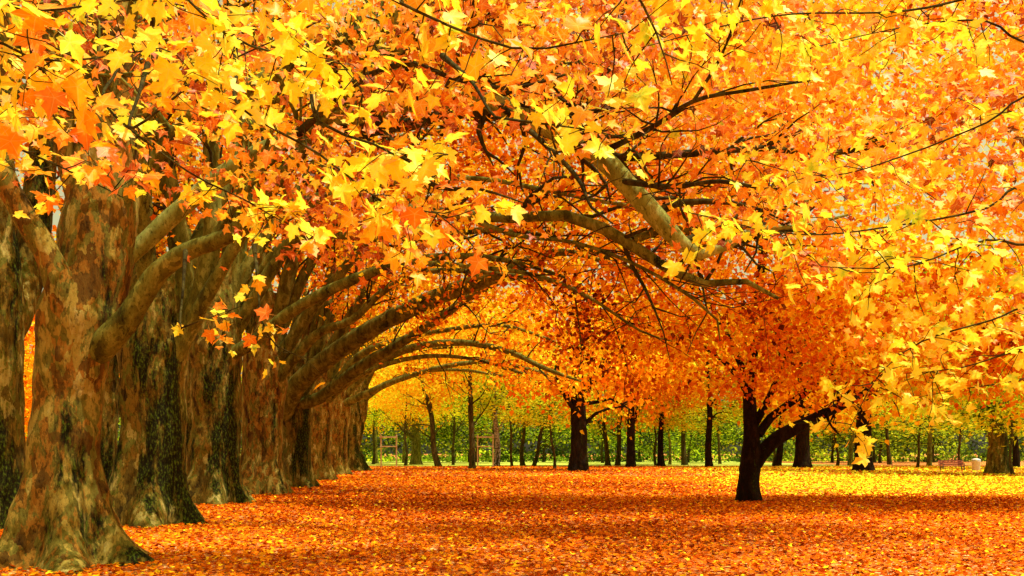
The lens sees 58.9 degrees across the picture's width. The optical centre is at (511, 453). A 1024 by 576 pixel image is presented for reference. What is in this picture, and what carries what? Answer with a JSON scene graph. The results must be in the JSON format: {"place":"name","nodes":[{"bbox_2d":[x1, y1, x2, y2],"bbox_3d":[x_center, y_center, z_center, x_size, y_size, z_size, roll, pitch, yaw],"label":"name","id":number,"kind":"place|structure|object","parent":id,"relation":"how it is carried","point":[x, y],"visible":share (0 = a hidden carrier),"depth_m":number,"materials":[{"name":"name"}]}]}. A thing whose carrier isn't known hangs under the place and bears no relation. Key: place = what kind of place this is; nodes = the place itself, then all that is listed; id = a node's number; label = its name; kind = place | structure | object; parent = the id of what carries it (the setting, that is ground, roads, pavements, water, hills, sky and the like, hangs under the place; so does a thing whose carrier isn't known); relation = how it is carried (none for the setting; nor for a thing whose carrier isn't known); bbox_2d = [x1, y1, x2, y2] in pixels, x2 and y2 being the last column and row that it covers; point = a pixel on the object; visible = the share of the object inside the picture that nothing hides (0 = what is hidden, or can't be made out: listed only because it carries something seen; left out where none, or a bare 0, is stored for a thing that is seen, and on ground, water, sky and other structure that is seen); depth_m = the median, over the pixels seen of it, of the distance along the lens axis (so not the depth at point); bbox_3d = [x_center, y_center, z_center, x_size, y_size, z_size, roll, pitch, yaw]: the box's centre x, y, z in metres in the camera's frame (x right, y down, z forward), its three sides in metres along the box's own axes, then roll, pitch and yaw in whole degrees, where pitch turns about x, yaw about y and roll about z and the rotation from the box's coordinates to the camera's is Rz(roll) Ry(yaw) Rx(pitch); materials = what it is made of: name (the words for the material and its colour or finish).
{"place":"outdoors","nodes":[
{"label":"outdoors","id":0,"kind":"place"},
{"bbox_2d":[0,454,1023,575],"bbox_3d":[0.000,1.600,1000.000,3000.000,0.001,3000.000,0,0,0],"label":"ground","id":1,"kind":"structure","parent":0,"point":[720,557],"depth_m":16.09,"materials":[{"name":"brown plant"}]},
{"bbox_2d":[23,321,34,436],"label":"woodland tree","id":2,"kind":"object","parent":1,"relation":"on","point":[26,431],"visible":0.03,"depth_m":75.90,"materials":[{"name":"brown plant"}]},
{"bbox_2d":[23,315,119,439],"bbox_3d":[-32.744,-5.938,60.258,16.542,15.280,17.981,0,0,0],"label":"woodland tree","id":3,"kind":"object","parent":1,"relation":"on","point":[30,338],"visible":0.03,"depth_m":58.04,"materials":[{"name":"brown plant"}]},
{"bbox_2d":[0,2,185,529],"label":"plane tree","id":4,"kind":"object","parent":1,"relation":"on","point":[21,286],"visible":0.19,"depth_m":18.85,"materials":[{"name":"brown plant"}]},
{"bbox_2d":[13,0,363,482],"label":"plane tree","id":5,"kind":"object","parent":1,"relation":"on","point":[109,430],"visible":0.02,"depth_m":32.70,"materials":[{"name":"brown plant"}]},
{"bbox_2d":[75,2,402,451],"bbox_3d":[-12.088,-9.230,36.770,18.253,21.944,12.694,0,0,0],"label":"plane tree","id":6,"kind":"object","parent":1,"relation":"on","point":[189,423],"visible":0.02,"depth_m":36.48,"materials":[{"name":"brown plant"}]},
{"bbox_2d":[0,0,689,389],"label":"plane tree","id":7,"kind":"object","parent":1,"relation":"on","point":[50,86],"visible":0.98,"depth_m":5.70,"materials":[{"name":"yellow plant"}]},
{"bbox_2d":[380,435,397,466],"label":"tree stake frame","id":8,"kind":"object","parent":1,"relation":"on","point":[381,437],"visible":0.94,"depth_m":105.92,"materials":[{"name":"brown wood"}]},
{"bbox_2d":[252,170,589,474],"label":"plane tree","id":9,"kind":"object","parent":1,"relation":"on","point":[345,400],"visible":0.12,"depth_m":66.90,"materials":[{"name":"orange plant"}]},
{"bbox_2d":[275,238,567,470],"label":"plane tree","id":10,"kind":"object","parent":1,"relation":"on","point":[356,457],"visible":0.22,"depth_m":81.22,"materials":[{"name":"orange plant"}]},
{"bbox_2d":[374,320,477,466],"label":"woodland tree","id":11,"kind":"object","parent":1,"relation":"on","point":[415,388],"visible":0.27,"depth_m":108.51,"materials":[{"name":"brown plant"}]},
{"bbox_2d":[54,0,841,494],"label":"plane tree","id":12,"kind":"object","parent":1,"relation":"on","point":[262,430],"visible":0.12,"depth_m":34.78,"materials":[{"name":"orange plant"}]},
{"bbox_2d":[242,116,661,479],"bbox_3d":[-4.918,-9.327,53.225,29.501,22.158,15.248,0,0,0],"label":"plane tree","id":13,"kind":"object","parent":1,"relation":"on","point":[321,439],"visible":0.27,"depth_m":50.95,"materials":[{"name":"orange plant"}]},
{"bbox_2d":[409,291,530,468],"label":"woodland tree","id":14,"kind":"object","parent":1,"relation":"on","point":[467,383],"visible":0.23,"depth_m":90.39,"materials":[{"name":"brown plant"}]},
{"bbox_2d":[15,0,943,505],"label":"plane tree","id":15,"kind":"object","parent":1,"relation":"on","point":[213,458],"visible":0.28,"depth_m":28.24,"materials":[{"name":"orange plant"}]},
{"bbox_2d":[476,435,493,465],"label":"tree stake frame","id":16,"kind":"object","parent":1,"relation":"on","point":[492,437],"visible":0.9,"depth_m":105.92,"materials":[{"name":"brown wood"}]},
{"bbox_2d":[168,2,811,487],"bbox_3d":[-2.446,-9.464,40.394,31.157,22.431,18.373,0,0,0],"label":"plane tree","id":17,"kind":"object","parent":1,"relation":"on","point":[302,400],"visible":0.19,"depth_m":40.27,"materials":[{"name":"orange plant"}]},
{"bbox_2d":[438,288,554,465],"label":"tree","id":18,"kind":"object","parent":1,"relation":"on","point":[497,444],"visible":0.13,"depth_m":108.49,"materials":[{"name":"orange plant"}]},
{"bbox_2d":[450,371,561,465],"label":"woodland tree","id":19,"kind":"object","parent":1,"relation":"on","point":[477,411],"visible":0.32,"depth_m":108.41,"materials":[{"name":"brown plant"}]},
{"bbox_2d":[0,0,1018,573],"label":"plane tree","id":20,"kind":"object","parent":1,"relation":"on","point":[90,314],"visible":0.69,"depth_m":12.48,"materials":[{"name":"orange plant"}]},
{"bbox_2d":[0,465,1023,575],"bbox_3d":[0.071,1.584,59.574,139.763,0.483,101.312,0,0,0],"label":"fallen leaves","id":21,"kind":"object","parent":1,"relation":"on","point":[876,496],"visible":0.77,"depth_m":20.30,"materials":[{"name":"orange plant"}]},
{"bbox_2d":[14,0,1023,528],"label":"plane tree","id":22,"kind":"object","parent":1,"relation":"on","point":[148,484],"visible":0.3,"depth_m":19.77,"materials":[{"name":"orange plant"}]},
{"bbox_2d":[24,293,1023,460],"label":"distant wood","id":23,"kind":"object","parent":1,"relation":"on","point":[388,443],"visible":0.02,"depth_m":216.22,"materials":[{"name":"green plant"}]},
{"bbox_2d":[493,381,605,468],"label":"woodland tree","id":24,"kind":"object","parent":1,"relation":"on","point":[532,412],"visible":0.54,"depth_m":91.40,"materials":[{"name":"yellow plant"}]},
{"bbox_2d":[465,238,693,470],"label":"park tree","id":25,"kind":"object","parent":1,"relation":"on","point":[579,422],"visible":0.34,"depth_m":81.70,"materials":[{"name":"orange plant"}]},
{"bbox_2d":[366,461,846,465],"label":"grass","id":26,"kind":"structure","parent":1,"relation":"on","point":[592,463],"depth_m":142.34,"materials":[{"name":"plant"}]},
{"bbox_2d":[360,350,404,462],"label":"woodland tree","id":27,"kind":"object","parent":26,"relation":"on","point":[376,434],"visible":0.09,"depth_m":142.94,"materials":[{"name":"orange plant"}]},
{"bbox_2d":[365,380,410,463],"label":"woodland tree","id":28,"kind":"object","parent":26,"relation":"on","point":[374,419],"visible":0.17,"depth_m":134.84,"materials":[{"name":"yellow plant"}]},
{"bbox_2d":[375,341,439,462],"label":"woodland tree","id":29,"kind":"object","parent":26,"relation":"on","point":[403,456],"depth_m":150.94,"materials":[{"name":"orange plant"}]},
{"bbox_2d":[367,353,462,464],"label":"woodland tree","id":30,"kind":"object","parent":26,"relation":"on","point":[416,457],"visible":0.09,"depth_m":128.98,"materials":[{"name":"orange plant"}]},
{"bbox_2d":[368,368,463,465],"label":"woodland tree","id":31,"kind":"object","parent":26,"relation":"on","point":[384,404],"visible":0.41,"depth_m":117.83,"materials":[{"name":"brown plant"}]},
{"bbox_2d":[368,408,468,449],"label":"woodland tree","id":32,"kind":"object","parent":26,"relation":"on","point":[428,438],"visible":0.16,"depth_m":158.24,"materials":[{"name":"green plant"}]},
{"bbox_2d":[412,318,480,462],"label":"woodland tree","id":33,"kind":"object","parent":26,"relation":"on","point":[455,419],"visible":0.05,"depth_m":150.98,"materials":[{"name":"brown plant"}]},
{"bbox_2d":[404,364,498,464],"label":"woodland tree","id":34,"kind":"object","parent":26,"relation":"on","point":[453,415],"visible":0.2,"depth_m":124.36,"materials":[{"name":"yellow plant"}]},
{"bbox_2d":[426,405,519,461],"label":"woodland tree","id":35,"kind":"object","parent":26,"relation":"on","point":[457,436],"visible":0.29,"depth_m":157.70,"materials":[{"name":"green plant"}]},
{"bbox_2d":[442,386,519,451],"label":"woodland tree","id":36,"kind":"object","parent":26,"relation":"on","point":[483,421],"visible":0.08,"depth_m":139.85,"materials":[{"name":"green plant"}]},
{"bbox_2d":[448,368,516,461],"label":"woodland tree","id":37,"kind":"object","parent":26,"relation":"on","point":[479,442],"visible":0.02,"depth_m":159.79,"materials":[{"name":"green plant"}]},
{"bbox_2d":[482,377,563,465],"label":"woodland tree","id":38,"kind":"object","parent":26,"relation":"on","point":[521,455],"visible":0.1,"depth_m":118.06,"materials":[{"name":"brown plant"}]},
{"bbox_2d":[497,378,598,465],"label":"woodland tree","id":39,"kind":"object","parent":26,"relation":"on","point":[540,436],"visible":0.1,"depth_m":113.10,"materials":[{"name":"brown plant"}]},
{"bbox_2d":[503,411,595,461],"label":"woodland tree","id":40,"kind":"object","parent":26,"relation":"on","point":[528,431],"visible":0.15,"depth_m":163.67,"materials":[{"name":"green plant"}]},
{"bbox_2d":[533,330,648,465],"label":"woodland tree","id":41,"kind":"object","parent":26,"relation":"on","point":[604,428],"visible":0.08,"depth_m":118.00,"materials":[{"name":"brown plant"}]},
{"bbox_2d":[535,405,657,462],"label":"woodland tree","id":42,"kind":"object","parent":26,"relation":"on","point":[611,440],"visible":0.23,"depth_m":149.63,"materials":[{"name":"green plant"}]},
{"bbox_2d":[572,297,668,465],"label":"woodland tree","id":43,"kind":"object","parent":26,"relation":"on","point":[618,459],"depth_m":118.02,"materials":[{"name":"brown plant"}]},
{"bbox_2d":[590,410,697,461],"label":"woodland tree","id":44,"kind":"object","parent":26,"relation":"on","point":[640,446],"visible":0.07,"depth_m":168.39,"materials":[{"name":"green plant"}]},
{"bbox_2d":[603,393,705,465],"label":"woodland tree","id":45,"kind":"object","parent":26,"relation":"on","point":[655,446],"visible":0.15,"depth_m":117.74,"materials":[{"name":"green plant"}]},
{"bbox_2d":[622,310,714,465],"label":"woodland tree","id":46,"kind":"object","parent":26,"relation":"on","point":[660,458],"visible":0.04,"depth_m":113.00,"materials":[{"name":"orange plant"}]},
{"bbox_2d":[642,309,703,464],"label":"woodland tree","id":47,"kind":"object","parent":26,"relation":"on","point":[670,452],"visible":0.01,"depth_m":129.37,"materials":[{"name":"brown plant"}]},
{"bbox_2d":[639,409,742,461],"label":"woodland tree","id":48,"kind":"object","parent":26,"relation":"on","point":[689,446],"visible":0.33,"depth_m":159.04,"materials":[{"name":"green plant"}]},
{"bbox_2d":[664,329,736,464],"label":"woodland tree","id":49,"kind":"object","parent":26,"relation":"on","point":[684,461],"depth_m":123.36,"materials":[{"name":"brown plant"}]},
{"bbox_2d":[653,384,770,449],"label":"woodland tree","id":50,"kind":"object","parent":26,"relation":"on","point":[704,416],"visible":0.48,"depth_m":110.61,"materials":[{"name":"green plant"}]},
{"bbox_2d":[680,397,769,445],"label":"woodland tree","id":51,"kind":"object","parent":26,"relation":"on","point":[740,435],"visible":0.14,"depth_m":149.47,"materials":[{"name":"green plant"}]},
{"bbox_2d":[696,309,757,463],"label":"woodland tree","id":52,"kind":"object","parent":26,"relation":"on","point":[719,454],"visible":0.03,"depth_m":135.83,"materials":[{"name":"brown plant"}]},
{"bbox_2d":[726,396,820,464],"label":"woodland tree","id":53,"kind":"object","parent":26,"relation":"on","point":[771,430],"visible":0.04,"depth_m":124.84,"materials":[{"name":"green plant"}]},
{"bbox_2d":[722,340,842,465],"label":"woodland tree","id":54,"kind":"object","parent":26,"relation":"on","point":[778,457],"visible":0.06,"depth_m":112.95,"materials":[{"name":"orange plant"}]},
{"bbox_2d":[240,431,1023,461],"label":"undergrowth","id":55,"kind":"object","parent":1,"relation":"on","point":[560,457],"visible":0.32,"depth_m":175.49,"materials":[{"name":"green plant"}]},
{"bbox_2d":[555,297,714,466],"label":"park tree","id":56,"kind":"object","parent":1,"relation":"on","point":[632,420],"visible":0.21,"depth_m":104.11,"materials":[{"name":"orange plant"}]},
{"bbox_2d":[654,320,764,466],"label":"woodland tree","id":57,"kind":"object","parent":1,"relation":"on","point":[708,453],"visible":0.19,"depth_m":104.30,"materials":[{"name":"orange plant"}]},
{"bbox_2d":[407,0,1023,501],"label":"park tree","id":58,"kind":"object","parent":1,"relation":"on","point":[787,342],"visible":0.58,"depth_m":26.82,"materials":[{"name":"orange plant"}]},
{"bbox_2d":[457,0,1023,466],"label":"plane tree","id":59,"kind":"object","parent":1,"relation":"on","point":[891,16],"visible":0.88,"depth_m":8.97,"materials":[{"name":"yellow plant"}]},
{"bbox_2d":[700,276,921,467],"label":"park tree","id":60,"kind":"object","parent":1,"relation":"on","point":[802,457],"visible":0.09,"depth_m":100.13,"materials":[{"name":"orange plant"}]},
{"bbox_2d":[783,394,885,465],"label":"woodland tree","id":61,"kind":"object","parent":1,"relation":"on","point":[835,441],"visible":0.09,"depth_m":109.42,"materials":[{"name":"brown plant"}]},
{"bbox_2d":[789,406,892,462],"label":"woodland tree","id":62,"kind":"object","parent":1,"relation":"on","point":[823,437],"visible":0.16,"depth_m":153.98,"materials":[{"name":"green plant"}]},
{"bbox_2d":[756,216,968,470],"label":"park tree","id":63,"kind":"object","parent":1,"relation":"on","point":[863,416],"visible":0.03,"depth_m":81.21,"materials":[{"name":"orange plant"}]},
{"bbox_2d":[844,413,895,461],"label":"woodland tree","id":64,"kind":"object","parent":1,"relation":"on","point":[873,453],"visible":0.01,"depth_m":159.81,"materials":[{"name":"brown plant"}]},
{"bbox_2d":[821,336,934,465],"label":"woodland tree","id":65,"kind":"object","parent":1,"relation":"on","point":[850,451],"depth_m":118.01,"materials":[{"name":"brown plant"}]},
{"bbox_2d":[872,347,892,464],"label":"woodland tree","id":66,"kind":"object","parent":1,"relation":"on","point":[889,459],"depth_m":129.32,"materials":[{"name":"brown plant"}]},
{"bbox_2d":[824,409,952,462],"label":"woodland tree","id":67,"kind":"object","parent":1,"relation":"on","point":[881,441],"visible":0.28,"depth_m":148.08,"materials":[{"name":"green plant"}]},
{"bbox_2d":[854,391,978,466],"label":"woodland tree","id":68,"kind":"object","parent":1,"relation":"on","point":[912,428],"visible":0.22,"depth_m":99.89,"materials":[{"name":"green plant"}]},
{"bbox_2d":[903,271,933,465],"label":"woodland tree","id":69,"kind":"object","parent":1,"relation":"on","point":[929,455],"visible":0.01,"depth_m":113.10,"materials":[{"name":"brown plant"}]},
{"bbox_2d":[876,405,987,461],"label":"woodland tree","id":70,"kind":"object","parent":1,"relation":"on","point":[940,436],"visible":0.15,"depth_m":158.38,"materials":[{"name":"green plant"}]},
{"bbox_2d":[863,235,1023,473],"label":"park tree","id":71,"kind":"object","parent":1,"relation":"on","point":[997,460],"visible":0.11,"depth_m":69.13,"materials":[{"name":"orange plant"}]},
{"bbox_2d":[885,374,1006,461],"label":"woodland tree","id":72,"kind":"object","parent":1,"relation":"on","point":[959,444],"visible":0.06,"depth_m":119.89,"materials":[{"name":"green plant"}]},
{"bbox_2d":[938,460,964,470],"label":"park bench","id":73,"kind":"object","parent":1,"relation":"on","point":[940,463],"visible":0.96,"depth_m":82.28,"materials":[{"name":"red wood"}]},
{"bbox_2d":[918,350,1023,474],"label":"woodland tree","id":74,"kind":"object","parent":1,"relation":"on","point":[1012,424],"visible":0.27,"depth_m":65.90,"materials":[{"name":"green plant"}]},
{"bbox_2d":[971,458,980,470],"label":"litter bin","id":75,"kind":"object","parent":1,"relation":"on","point":[975,462],"visible":0.96,"depth_m":81.70,"materials":[{"name":"grey paint"}]},
{"bbox_2d":[952,390,1023,437],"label":"woodland tree","id":76,"kind":"object","parent":1,"relation":"on","point":[985,420],"visible":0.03,"depth_m":91.90,"materials":[{"name":"green plant"}]},
{"bbox_2d":[982,308,1020,466],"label":"woodland tree","id":77,"kind":"object","parent":1,"relation":"on","point":[1016,458],"visible":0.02,"depth_m":104.32,"materials":[{"name":"brown plant"}]},
{"bbox_2d":[12,0,1023,453],"label":"sky","id":78,"kind":"structure","parent":0,"point":[56,216],"materials":[{"name":"white"}]}
]}

